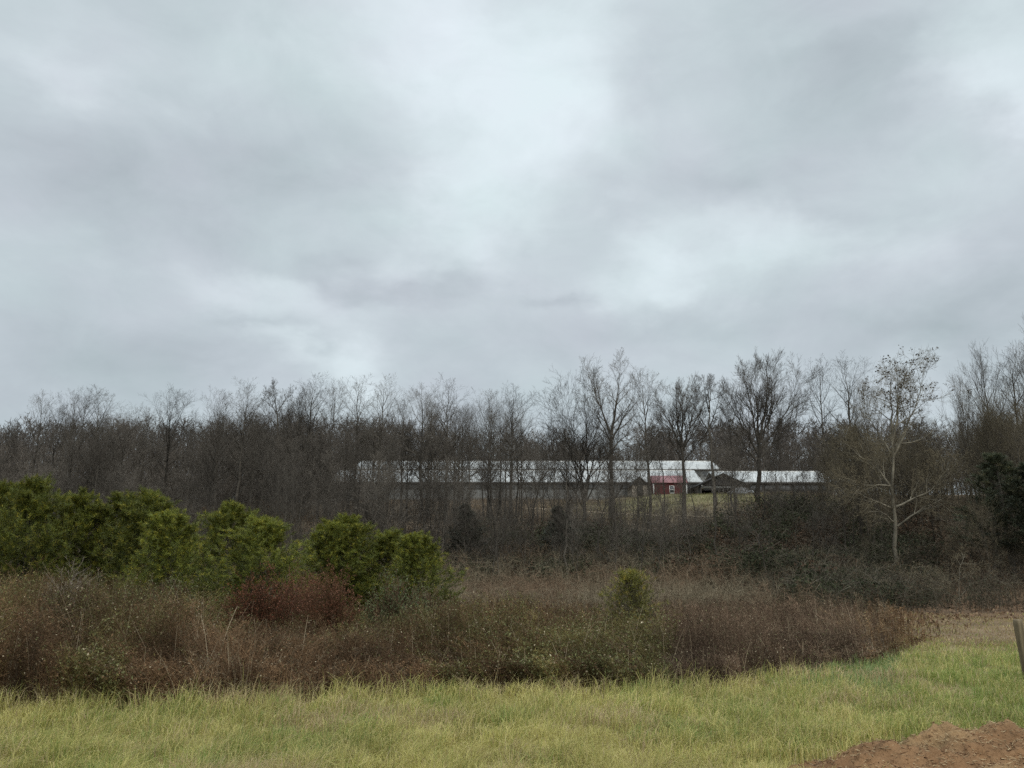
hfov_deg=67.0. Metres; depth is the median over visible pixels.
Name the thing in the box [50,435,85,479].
wood tree
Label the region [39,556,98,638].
dead shrub
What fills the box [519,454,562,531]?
reclining tree
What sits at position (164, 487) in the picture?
bare shrub
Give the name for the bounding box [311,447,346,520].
sapling
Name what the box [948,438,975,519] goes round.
wood tree
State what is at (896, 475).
wood tree
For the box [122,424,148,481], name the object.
wood tree
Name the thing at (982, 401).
wood tree
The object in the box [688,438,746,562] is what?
sapling
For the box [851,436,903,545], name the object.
wood tree
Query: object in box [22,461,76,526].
bare shrub
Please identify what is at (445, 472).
bare shrub
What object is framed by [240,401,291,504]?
wood tree
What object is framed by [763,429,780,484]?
sapling
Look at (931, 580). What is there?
arching shrub
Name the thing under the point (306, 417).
wood tree
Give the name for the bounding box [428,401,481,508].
wood tree
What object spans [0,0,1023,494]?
sky
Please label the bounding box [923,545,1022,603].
arching shrub
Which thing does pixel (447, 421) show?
bare tree
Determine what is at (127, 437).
wood tree
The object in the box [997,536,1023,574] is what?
bare shrub
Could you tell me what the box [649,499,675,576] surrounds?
sapling
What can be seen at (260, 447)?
wood tree
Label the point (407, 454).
wood tree
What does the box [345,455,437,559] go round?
bare shrub
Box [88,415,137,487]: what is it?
wood tree
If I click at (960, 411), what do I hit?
bare tree
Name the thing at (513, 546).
bare shrub
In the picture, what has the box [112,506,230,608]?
young pine
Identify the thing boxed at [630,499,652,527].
bare shrub
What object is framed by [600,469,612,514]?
sapling
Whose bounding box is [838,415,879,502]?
wood tree
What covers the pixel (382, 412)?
bare tree
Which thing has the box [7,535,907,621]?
bramble thicket
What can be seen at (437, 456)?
sapling
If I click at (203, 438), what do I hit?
wood tree
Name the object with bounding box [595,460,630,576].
sapling
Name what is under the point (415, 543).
young pine
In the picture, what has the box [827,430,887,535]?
wood tree
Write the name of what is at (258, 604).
red shrub
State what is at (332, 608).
red shrub
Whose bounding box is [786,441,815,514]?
sapling
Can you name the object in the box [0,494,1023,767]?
ground
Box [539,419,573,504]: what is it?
bare tree
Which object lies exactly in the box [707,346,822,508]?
broad oak
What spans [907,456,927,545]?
wood tree
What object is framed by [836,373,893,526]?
bare tree
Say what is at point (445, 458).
wood tree
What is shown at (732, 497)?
sapling
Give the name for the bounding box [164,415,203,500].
wood tree
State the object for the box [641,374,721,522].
vase tree
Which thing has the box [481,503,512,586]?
sapling
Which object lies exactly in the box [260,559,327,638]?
red shrub
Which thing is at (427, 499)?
bare shrub
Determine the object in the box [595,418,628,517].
wood tree
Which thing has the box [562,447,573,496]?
sapling
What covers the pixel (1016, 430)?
wood tree
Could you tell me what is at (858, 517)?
wood tree
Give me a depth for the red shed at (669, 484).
140.44 m
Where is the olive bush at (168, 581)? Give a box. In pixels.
[114,569,211,653]
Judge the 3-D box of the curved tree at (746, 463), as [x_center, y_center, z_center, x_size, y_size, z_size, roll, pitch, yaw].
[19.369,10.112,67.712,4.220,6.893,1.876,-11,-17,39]
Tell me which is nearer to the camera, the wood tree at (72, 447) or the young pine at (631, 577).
the young pine at (631, 577)
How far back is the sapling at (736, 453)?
82.61 m
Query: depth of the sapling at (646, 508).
64.12 m
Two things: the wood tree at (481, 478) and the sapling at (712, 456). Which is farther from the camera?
the wood tree at (481, 478)
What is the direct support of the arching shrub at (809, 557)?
on the ground at (982, 630)
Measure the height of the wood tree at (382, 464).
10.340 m
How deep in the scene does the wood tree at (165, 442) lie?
144.41 m
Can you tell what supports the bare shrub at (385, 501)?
on the ground at (982, 630)
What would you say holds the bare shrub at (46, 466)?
on the ground at (982, 630)
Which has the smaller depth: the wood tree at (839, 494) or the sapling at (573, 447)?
the wood tree at (839, 494)
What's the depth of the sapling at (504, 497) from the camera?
49.25 m
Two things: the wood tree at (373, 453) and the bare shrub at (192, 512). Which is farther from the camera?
the wood tree at (373, 453)
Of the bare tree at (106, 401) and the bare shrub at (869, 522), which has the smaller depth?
the bare shrub at (869, 522)
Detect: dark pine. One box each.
[947,451,1023,581]
[986,461,1023,554]
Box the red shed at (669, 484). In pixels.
[650,476,686,494]
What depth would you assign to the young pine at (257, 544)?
19.67 m
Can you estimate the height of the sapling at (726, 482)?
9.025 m
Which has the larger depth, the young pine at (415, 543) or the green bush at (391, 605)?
the young pine at (415, 543)
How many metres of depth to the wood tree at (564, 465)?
90.90 m
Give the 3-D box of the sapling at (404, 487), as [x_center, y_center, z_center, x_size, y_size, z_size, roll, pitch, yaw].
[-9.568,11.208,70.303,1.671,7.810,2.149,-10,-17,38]
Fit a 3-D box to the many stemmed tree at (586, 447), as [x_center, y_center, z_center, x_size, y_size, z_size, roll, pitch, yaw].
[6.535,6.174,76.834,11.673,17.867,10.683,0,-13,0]
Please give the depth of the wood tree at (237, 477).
101.96 m
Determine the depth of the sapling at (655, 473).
66.79 m
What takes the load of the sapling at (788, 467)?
on the ground at (982, 630)
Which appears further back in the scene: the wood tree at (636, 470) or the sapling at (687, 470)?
the wood tree at (636, 470)
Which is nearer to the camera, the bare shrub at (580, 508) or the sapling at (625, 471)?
the bare shrub at (580, 508)
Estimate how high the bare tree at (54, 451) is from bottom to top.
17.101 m
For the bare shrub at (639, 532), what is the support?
on the ground at (982, 630)
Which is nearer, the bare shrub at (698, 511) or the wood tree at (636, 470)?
the bare shrub at (698, 511)
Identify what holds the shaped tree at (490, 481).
on the ground at (982, 630)
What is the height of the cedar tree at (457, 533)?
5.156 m
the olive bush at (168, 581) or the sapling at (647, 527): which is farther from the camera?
the sapling at (647, 527)
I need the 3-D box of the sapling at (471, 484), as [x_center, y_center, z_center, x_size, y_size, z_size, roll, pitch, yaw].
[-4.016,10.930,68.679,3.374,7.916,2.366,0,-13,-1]
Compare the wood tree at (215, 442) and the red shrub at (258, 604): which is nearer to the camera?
the red shrub at (258, 604)
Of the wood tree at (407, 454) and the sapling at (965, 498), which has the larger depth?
the wood tree at (407, 454)
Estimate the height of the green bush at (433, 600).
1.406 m
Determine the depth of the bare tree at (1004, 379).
55.57 m
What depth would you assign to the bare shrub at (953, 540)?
44.08 m
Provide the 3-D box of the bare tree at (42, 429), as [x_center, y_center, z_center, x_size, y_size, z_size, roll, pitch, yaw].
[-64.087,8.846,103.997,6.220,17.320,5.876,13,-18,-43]
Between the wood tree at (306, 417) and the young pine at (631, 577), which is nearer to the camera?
the young pine at (631, 577)
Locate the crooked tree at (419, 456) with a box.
[402,428,439,529]
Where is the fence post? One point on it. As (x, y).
(1018, 625)
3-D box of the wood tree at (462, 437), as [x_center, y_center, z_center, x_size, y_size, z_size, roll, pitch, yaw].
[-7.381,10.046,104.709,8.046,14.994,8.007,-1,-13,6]
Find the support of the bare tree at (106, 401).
on the ground at (982, 630)
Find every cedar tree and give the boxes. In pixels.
[443,503,491,566]
[534,506,584,554]
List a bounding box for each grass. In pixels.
[233,491,1007,531]
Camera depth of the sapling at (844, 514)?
52.51 m
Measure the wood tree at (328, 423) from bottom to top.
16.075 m
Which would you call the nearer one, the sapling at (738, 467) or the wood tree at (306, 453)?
the sapling at (738, 467)
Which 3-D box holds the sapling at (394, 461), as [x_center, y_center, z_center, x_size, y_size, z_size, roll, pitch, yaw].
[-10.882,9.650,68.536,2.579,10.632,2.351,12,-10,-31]
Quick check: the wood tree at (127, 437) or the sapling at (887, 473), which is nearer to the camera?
the sapling at (887, 473)
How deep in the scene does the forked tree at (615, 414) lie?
80.97 m
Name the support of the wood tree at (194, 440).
on the ground at (982, 630)
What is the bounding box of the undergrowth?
[10,485,1023,614]
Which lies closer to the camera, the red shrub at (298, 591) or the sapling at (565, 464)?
the red shrub at (298, 591)
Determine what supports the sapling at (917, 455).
on the ground at (982, 630)
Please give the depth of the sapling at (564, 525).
48.63 m
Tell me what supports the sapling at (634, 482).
on the ground at (982, 630)
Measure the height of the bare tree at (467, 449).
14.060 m
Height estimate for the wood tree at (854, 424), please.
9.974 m
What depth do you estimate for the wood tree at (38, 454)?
128.24 m
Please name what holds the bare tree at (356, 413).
on the ground at (982, 630)
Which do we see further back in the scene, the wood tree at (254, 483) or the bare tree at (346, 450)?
the wood tree at (254, 483)
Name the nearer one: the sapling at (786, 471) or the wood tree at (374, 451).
the sapling at (786, 471)
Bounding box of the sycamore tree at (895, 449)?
[814,345,987,565]
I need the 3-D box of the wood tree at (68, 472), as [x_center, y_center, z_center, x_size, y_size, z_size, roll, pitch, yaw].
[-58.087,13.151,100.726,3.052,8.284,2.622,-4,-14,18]
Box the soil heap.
[787,718,1023,767]
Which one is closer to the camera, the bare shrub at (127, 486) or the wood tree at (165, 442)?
the bare shrub at (127, 486)
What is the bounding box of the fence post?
[1013,619,1023,675]
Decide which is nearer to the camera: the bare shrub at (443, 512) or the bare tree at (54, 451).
the bare shrub at (443, 512)
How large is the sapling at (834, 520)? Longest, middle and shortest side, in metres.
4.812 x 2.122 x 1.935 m
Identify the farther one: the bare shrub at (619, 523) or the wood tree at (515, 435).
the wood tree at (515, 435)
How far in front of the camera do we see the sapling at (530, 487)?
62.91 m
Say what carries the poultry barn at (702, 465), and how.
on the ground at (982, 630)
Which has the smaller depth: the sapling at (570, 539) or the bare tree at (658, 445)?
the sapling at (570, 539)
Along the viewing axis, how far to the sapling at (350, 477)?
76.68 m
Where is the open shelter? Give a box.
[687,473,749,493]
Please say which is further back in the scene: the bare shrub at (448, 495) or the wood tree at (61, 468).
the wood tree at (61, 468)
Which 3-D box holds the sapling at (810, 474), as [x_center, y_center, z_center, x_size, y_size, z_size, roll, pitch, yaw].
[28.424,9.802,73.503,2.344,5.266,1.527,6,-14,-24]
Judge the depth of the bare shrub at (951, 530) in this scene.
44.18 m
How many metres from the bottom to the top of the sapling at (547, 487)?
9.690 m
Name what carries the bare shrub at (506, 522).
on the ground at (982, 630)
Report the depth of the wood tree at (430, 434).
95.70 m
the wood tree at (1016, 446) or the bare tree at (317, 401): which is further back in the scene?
the bare tree at (317, 401)
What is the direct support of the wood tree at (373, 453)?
on the ground at (982, 630)
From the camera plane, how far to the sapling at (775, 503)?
60.23 m
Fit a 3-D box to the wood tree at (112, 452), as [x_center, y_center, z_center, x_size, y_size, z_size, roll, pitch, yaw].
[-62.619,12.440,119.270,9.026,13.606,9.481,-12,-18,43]
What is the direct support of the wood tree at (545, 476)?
on the ground at (982, 630)
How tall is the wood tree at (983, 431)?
10.980 m
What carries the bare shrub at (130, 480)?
on the ground at (982, 630)
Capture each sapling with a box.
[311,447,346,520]
[332,470,355,511]
[342,458,361,513]
[350,474,372,519]
[358,450,389,549]
[365,440,404,523]
[366,445,397,519]
[376,421,413,528]
[376,464,403,529]
[378,420,403,513]
[381,434,406,519]
[391,469,412,522]
[397,465,410,526]
[411,428,435,519]
[413,464,432,528]
[418,424,463,539]
[427,475,452,528]
[442,449,469,516]
[454,464,482,514]
[461,441,480,487]
[474,487,522,581]
[475,452,498,516]
[476,437,503,551]
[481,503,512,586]
[482,461,500,524]
[487,451,513,515]
[496,480,528,571]
[510,431,536,529]
[512,488,543,561]
[514,452,552,553]
[518,497,545,571]
[521,455,550,541]
[522,427,547,531]
[523,440,590,572]
[523,442,564,505]
[524,450,548,531]
[533,475,550,506]
[540,485,573,557]
[552,491,577,579]
[561,502,583,579]
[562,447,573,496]
[563,490,600,582]
[565,425,584,482]
[570,451,590,520]
[583,456,617,527]
[584,448,631,554]
[584,460,614,564]
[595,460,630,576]
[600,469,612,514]
[601,438,634,520]
[601,458,637,555]
[619,440,632,522]
[621,423,653,535]
[622,441,653,544]
[622,477,636,528]
[623,457,639,520]
[624,484,670,570]
[630,461,653,531]
[632,435,671,529]
[634,484,655,531]
[638,441,677,525]
[646,463,674,524]
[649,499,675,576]
[651,494,671,551]
[658,497,692,559]
[663,462,701,564]
[670,459,693,523]
[672,438,695,518]
[674,474,690,536]
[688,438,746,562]
[704,430,720,495]
[710,447,748,538]
[716,438,742,520]
[717,425,752,538]
[718,462,740,544]
[720,487,758,551]
[725,426,743,505]
[726,482,775,577]
[747,441,785,555]
[754,442,773,520]
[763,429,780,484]
[763,480,784,534]
[764,433,789,488]
[768,454,787,498]
[772,453,797,492]
[774,485,805,541]
[782,453,793,485]
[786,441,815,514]
[790,462,833,559]
[799,433,828,501]
[800,461,814,490]
[816,465,829,511]
[819,494,840,548]
[826,486,863,547]
[831,460,877,546]
[856,469,901,544]
[882,451,900,514]
[901,434,939,497]
[905,452,955,556]
[954,481,977,516]
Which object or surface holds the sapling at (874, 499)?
on the ground at (982, 630)
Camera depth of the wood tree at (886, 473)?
71.96 m
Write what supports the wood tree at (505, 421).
on the ground at (982, 630)
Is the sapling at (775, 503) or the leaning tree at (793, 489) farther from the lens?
the leaning tree at (793, 489)
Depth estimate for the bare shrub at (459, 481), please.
75.76 m
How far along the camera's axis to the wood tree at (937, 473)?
56.02 m
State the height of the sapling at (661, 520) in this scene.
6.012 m
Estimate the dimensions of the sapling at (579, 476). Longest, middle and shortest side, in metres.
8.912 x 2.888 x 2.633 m
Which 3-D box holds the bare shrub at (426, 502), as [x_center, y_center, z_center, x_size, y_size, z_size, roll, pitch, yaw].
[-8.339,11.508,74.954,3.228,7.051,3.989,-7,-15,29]
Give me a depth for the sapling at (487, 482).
76.11 m
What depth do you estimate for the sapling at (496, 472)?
63.75 m
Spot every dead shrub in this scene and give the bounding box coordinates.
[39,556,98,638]
[73,567,109,646]
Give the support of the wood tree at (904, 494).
on the ground at (982, 630)
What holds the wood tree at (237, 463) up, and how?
on the ground at (982, 630)
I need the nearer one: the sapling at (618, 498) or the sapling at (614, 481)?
the sapling at (614, 481)
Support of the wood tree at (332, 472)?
on the ground at (982, 630)
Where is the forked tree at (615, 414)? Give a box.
[572,347,649,527]
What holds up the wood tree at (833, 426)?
on the ground at (982, 630)
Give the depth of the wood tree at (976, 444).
52.17 m
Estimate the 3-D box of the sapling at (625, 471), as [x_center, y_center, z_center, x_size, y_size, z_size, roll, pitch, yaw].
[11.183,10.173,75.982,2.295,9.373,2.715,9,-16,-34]
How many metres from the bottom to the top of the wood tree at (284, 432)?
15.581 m
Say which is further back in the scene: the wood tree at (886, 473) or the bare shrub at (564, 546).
the wood tree at (886, 473)
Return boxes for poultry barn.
[337,470,702,500]
[357,461,720,489]
[701,471,833,493]
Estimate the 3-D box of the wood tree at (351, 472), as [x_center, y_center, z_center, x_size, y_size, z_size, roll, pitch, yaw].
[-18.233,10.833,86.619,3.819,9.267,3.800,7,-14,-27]
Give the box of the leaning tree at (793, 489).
[743,460,810,521]
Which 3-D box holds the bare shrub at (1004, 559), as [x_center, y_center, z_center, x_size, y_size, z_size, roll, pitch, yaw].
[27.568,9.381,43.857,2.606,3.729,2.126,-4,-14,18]
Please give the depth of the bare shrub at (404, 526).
54.60 m
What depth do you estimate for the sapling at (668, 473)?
54.53 m
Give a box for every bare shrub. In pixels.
[1,460,63,530]
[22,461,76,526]
[75,461,161,535]
[96,459,141,515]
[116,482,135,496]
[149,478,172,501]
[178,502,206,536]
[199,503,224,549]
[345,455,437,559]
[345,488,383,543]
[348,491,384,556]
[350,496,382,568]
[356,468,427,542]
[385,475,437,549]
[385,484,425,532]
[390,510,418,537]
[404,471,457,546]
[408,472,436,529]
[409,464,481,568]
[412,455,477,551]
[435,488,458,542]
[436,487,495,566]
[445,474,479,524]
[452,507,486,566]
[471,484,525,568]
[480,494,519,565]
[481,486,533,559]
[509,493,548,554]
[535,482,585,560]
[546,485,616,560]
[559,482,601,543]
[576,489,636,560]
[611,505,631,528]
[621,505,645,536]
[626,519,649,555]
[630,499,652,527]
[641,528,669,552]
[645,497,690,558]
[646,510,684,562]
[668,512,697,555]
[678,504,712,561]
[690,504,708,524]
[863,509,876,541]
[932,498,1003,572]
[936,508,984,552]
[943,534,975,574]
[958,497,1011,586]
[974,522,1019,580]
[986,526,1023,582]
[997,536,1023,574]
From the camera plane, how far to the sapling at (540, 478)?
71.50 m
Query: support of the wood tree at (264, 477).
on the ground at (982, 630)
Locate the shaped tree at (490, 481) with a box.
[456,403,523,579]
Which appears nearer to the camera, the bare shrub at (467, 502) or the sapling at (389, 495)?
the bare shrub at (467, 502)
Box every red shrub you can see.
[216,561,303,649]
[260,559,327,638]
[292,558,364,639]
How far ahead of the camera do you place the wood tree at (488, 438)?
98.83 m
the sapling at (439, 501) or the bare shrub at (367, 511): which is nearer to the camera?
the bare shrub at (367, 511)
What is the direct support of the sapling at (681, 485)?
on the ground at (982, 630)
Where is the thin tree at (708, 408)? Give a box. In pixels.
[676,373,731,517]
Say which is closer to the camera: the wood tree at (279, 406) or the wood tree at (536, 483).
the wood tree at (536, 483)
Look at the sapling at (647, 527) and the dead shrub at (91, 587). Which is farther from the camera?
the sapling at (647, 527)
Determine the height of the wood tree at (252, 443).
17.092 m
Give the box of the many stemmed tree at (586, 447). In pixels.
[524,358,635,529]
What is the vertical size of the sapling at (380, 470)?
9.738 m
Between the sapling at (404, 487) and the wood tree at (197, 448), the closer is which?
the sapling at (404, 487)
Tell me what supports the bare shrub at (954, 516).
on the ground at (982, 630)
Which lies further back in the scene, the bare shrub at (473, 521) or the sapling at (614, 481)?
the bare shrub at (473, 521)
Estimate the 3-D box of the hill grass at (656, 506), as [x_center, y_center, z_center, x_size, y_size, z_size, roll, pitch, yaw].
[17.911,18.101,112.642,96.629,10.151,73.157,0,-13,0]
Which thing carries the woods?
on the ground at (982, 630)
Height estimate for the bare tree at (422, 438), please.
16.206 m
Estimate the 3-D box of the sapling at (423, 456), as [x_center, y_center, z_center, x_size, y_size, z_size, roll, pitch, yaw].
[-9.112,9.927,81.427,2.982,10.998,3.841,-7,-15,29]
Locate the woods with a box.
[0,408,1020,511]
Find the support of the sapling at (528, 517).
on the ground at (982, 630)
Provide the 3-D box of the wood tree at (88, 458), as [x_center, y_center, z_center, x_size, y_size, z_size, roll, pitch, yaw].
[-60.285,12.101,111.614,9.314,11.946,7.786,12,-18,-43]
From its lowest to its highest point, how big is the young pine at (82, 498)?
4.448 m
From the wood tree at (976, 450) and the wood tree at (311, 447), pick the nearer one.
the wood tree at (976, 450)
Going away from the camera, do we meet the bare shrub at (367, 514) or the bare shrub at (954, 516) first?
the bare shrub at (954, 516)
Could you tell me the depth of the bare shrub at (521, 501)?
62.10 m
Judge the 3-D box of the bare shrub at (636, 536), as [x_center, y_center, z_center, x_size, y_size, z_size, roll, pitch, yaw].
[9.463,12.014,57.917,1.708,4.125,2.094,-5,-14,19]
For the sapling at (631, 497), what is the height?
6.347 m
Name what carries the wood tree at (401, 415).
on the ground at (982, 630)
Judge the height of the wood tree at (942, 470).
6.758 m
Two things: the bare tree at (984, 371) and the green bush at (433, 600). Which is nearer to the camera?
the green bush at (433, 600)
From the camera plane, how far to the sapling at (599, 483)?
67.53 m
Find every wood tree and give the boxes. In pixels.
[0,420,23,472]
[0,428,32,475]
[17,433,52,477]
[33,409,91,484]
[47,426,85,479]
[48,415,108,493]
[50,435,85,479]
[57,428,119,489]
[59,457,78,490]
[69,446,109,502]
[72,424,129,494]
[74,408,137,502]
[76,428,116,501]
[79,424,132,494]
[81,404,170,490]
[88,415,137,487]
[115,416,164,485]
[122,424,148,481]
[137,421,172,489]
[141,420,184,490]
[149,442,198,499]
[160,424,212,513]
[163,418,223,470]
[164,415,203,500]
[173,419,246,506]
[180,408,244,501]
[185,446,217,509]
[193,424,215,465]
[195,412,234,500]
[204,408,271,502]
[212,425,245,492]
[218,425,275,508]
[218,431,254,491]
[222,399,270,504]
[223,418,274,492]
[232,428,275,508]
[233,420,266,506]
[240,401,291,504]
[242,412,266,508]
[244,410,274,515]
[246,426,280,508]
[257,404,315,504]
[267,391,338,488]
[287,416,317,515]
[296,413,327,520]
[304,428,332,512]
[312,397,343,500]
[316,439,343,512]
[318,446,346,511]
[319,425,366,515]
[336,416,381,512]
[336,442,364,514]
[349,416,397,512]
[354,409,400,495]
[358,419,372,516]
[362,410,405,511]
[364,445,402,516]
[379,389,433,512]
[388,443,408,512]
[390,417,429,518]
[400,392,460,493]
[404,395,459,513]
[405,405,455,520]
[423,434,463,509]
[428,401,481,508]
[440,404,486,498]
[441,405,484,509]
[442,431,479,510]
[456,386,520,515]
[470,399,511,490]
[470,446,487,512]
[487,417,528,492]
[488,398,549,522]
[489,404,508,514]
[491,414,521,515]
[494,421,541,518]
[499,411,526,471]
[507,440,532,517]
[526,461,545,512]
[530,443,555,513]
[552,438,574,489]
[557,443,583,512]
[562,452,590,518]
[594,436,619,520]
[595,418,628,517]
[622,444,650,516]
[801,417,854,509]
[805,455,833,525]
[807,415,898,540]
[809,421,887,546]
[824,454,857,552]
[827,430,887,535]
[832,407,889,516]
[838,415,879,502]
[848,436,874,539]
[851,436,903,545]
[872,436,942,535]
[875,446,900,501]
[878,427,924,520]
[884,433,913,501]
[884,440,903,514]
[885,416,943,531]
[890,436,959,541]
[895,423,925,530]
[896,413,966,534]
[900,463,924,523]
[905,440,953,546]
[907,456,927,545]
[926,450,959,506]
[941,424,978,504]
[942,420,973,488]
[944,401,1014,575]
[945,445,964,510]
[946,396,1023,543]
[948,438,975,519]
[957,417,1006,490]
[959,382,1023,578]
[963,403,1023,574]
[964,412,1023,542]
[991,400,1023,513]
[998,400,1023,520]
[1003,406,1023,460]
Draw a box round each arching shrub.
[773,539,855,574]
[830,548,908,584]
[867,561,973,608]
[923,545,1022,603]
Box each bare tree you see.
[12,389,60,475]
[35,395,73,484]
[50,388,96,491]
[62,387,107,505]
[74,383,127,487]
[122,404,172,490]
[131,383,214,501]
[193,386,254,508]
[208,375,276,503]
[251,379,297,513]
[256,383,335,521]
[279,372,340,515]
[311,379,352,516]
[319,407,375,514]
[330,374,382,514]
[353,372,410,515]
[390,383,444,523]
[421,374,470,522]
[450,399,499,505]
[472,409,511,525]
[479,383,540,522]
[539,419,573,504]
[617,363,669,526]
[635,402,688,517]
[719,396,739,507]
[799,356,848,496]
[814,351,876,512]
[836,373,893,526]
[935,370,995,520]
[943,341,1023,524]
[949,313,1023,449]
[978,340,1023,506]
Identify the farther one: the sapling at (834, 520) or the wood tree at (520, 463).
the wood tree at (520, 463)
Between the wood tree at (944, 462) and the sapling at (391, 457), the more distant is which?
the sapling at (391, 457)
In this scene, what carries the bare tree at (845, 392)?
on the ground at (982, 630)
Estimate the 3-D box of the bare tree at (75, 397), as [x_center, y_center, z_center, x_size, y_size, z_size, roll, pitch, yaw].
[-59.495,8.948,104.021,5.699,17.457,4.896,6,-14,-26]
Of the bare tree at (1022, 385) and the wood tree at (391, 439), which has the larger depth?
the wood tree at (391, 439)
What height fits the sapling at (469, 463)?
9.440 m
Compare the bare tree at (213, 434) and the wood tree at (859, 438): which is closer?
the wood tree at (859, 438)
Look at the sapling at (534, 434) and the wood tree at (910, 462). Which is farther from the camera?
the sapling at (534, 434)
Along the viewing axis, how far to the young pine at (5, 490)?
23.63 m
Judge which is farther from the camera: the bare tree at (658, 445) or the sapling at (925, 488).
the bare tree at (658, 445)
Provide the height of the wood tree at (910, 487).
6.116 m
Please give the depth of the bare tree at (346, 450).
82.43 m
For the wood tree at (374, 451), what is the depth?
89.99 m
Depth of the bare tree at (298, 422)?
86.86 m
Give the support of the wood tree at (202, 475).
on the ground at (982, 630)
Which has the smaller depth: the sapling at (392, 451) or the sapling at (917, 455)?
the sapling at (917, 455)
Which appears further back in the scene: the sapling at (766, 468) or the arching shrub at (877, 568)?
the sapling at (766, 468)
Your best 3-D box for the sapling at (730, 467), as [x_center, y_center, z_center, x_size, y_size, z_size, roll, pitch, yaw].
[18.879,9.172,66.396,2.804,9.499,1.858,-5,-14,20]
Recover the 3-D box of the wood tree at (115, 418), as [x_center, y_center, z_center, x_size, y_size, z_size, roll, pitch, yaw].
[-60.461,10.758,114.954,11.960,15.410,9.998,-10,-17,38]
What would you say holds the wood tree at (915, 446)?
on the ground at (982, 630)
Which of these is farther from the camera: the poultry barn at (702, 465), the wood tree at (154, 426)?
the poultry barn at (702, 465)
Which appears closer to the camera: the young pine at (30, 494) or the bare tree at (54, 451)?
the young pine at (30, 494)
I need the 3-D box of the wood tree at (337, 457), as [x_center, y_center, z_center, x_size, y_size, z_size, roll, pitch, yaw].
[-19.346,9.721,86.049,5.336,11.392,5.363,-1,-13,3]
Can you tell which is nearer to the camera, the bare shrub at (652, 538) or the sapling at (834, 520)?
the sapling at (834, 520)
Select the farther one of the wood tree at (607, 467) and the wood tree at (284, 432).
the wood tree at (284, 432)
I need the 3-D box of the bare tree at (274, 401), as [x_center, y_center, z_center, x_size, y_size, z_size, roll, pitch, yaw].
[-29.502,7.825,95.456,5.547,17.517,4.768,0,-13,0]
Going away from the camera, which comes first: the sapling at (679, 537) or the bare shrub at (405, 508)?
the sapling at (679, 537)
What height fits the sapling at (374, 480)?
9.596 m
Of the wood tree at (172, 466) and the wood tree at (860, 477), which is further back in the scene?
the wood tree at (172, 466)
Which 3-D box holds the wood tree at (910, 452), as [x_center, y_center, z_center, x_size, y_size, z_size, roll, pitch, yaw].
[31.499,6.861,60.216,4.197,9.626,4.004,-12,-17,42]
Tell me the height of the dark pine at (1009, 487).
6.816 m
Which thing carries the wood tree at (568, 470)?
on the ground at (982, 630)
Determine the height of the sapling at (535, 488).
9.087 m
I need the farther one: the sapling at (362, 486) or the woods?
the woods
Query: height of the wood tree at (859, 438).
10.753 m
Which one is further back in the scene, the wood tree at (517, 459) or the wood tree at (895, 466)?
the wood tree at (517, 459)
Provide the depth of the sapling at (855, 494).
53.84 m
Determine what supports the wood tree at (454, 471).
on the ground at (982, 630)
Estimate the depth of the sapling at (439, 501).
64.64 m
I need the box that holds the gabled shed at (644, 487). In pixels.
[625,477,647,496]
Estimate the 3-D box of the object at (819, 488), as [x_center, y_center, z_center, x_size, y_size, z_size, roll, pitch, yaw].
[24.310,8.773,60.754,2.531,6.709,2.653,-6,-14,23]
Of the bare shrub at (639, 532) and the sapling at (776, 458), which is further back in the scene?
the sapling at (776, 458)
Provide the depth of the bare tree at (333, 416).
91.22 m
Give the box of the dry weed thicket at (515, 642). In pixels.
[0,554,992,711]
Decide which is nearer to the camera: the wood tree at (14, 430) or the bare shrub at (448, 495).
the bare shrub at (448, 495)
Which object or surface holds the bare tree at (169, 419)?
on the ground at (982, 630)
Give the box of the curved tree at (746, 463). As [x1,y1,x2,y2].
[708,459,751,522]
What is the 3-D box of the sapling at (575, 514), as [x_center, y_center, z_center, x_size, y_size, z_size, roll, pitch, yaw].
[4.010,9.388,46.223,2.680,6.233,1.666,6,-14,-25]
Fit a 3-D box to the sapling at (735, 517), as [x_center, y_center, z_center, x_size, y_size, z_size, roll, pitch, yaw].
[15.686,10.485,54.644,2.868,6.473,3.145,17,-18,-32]
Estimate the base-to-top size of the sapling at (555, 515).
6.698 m
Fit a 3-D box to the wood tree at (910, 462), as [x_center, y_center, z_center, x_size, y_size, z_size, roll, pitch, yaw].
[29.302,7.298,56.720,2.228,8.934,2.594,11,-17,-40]
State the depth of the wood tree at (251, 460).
119.96 m
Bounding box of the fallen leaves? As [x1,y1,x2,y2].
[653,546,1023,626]
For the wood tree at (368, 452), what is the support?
on the ground at (982, 630)
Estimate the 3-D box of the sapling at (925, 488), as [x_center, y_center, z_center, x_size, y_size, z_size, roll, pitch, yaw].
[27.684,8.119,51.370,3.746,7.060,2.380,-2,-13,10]
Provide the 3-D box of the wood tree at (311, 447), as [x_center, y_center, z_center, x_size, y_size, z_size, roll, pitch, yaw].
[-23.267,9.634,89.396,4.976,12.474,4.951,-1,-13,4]
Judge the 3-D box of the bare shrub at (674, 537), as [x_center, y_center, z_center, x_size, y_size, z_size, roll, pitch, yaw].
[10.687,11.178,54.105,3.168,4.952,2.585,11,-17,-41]
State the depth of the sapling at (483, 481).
78.10 m
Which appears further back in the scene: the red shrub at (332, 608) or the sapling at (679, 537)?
the sapling at (679, 537)
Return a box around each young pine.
[0,472,85,592]
[0,477,53,585]
[14,485,124,592]
[49,488,171,591]
[76,485,203,595]
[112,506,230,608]
[177,499,277,603]
[193,512,321,621]
[271,517,376,612]
[299,512,391,614]
[342,527,430,613]
[366,530,469,612]
[590,566,670,627]
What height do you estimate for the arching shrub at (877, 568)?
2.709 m
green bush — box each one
[360,564,435,648]
[412,584,458,646]

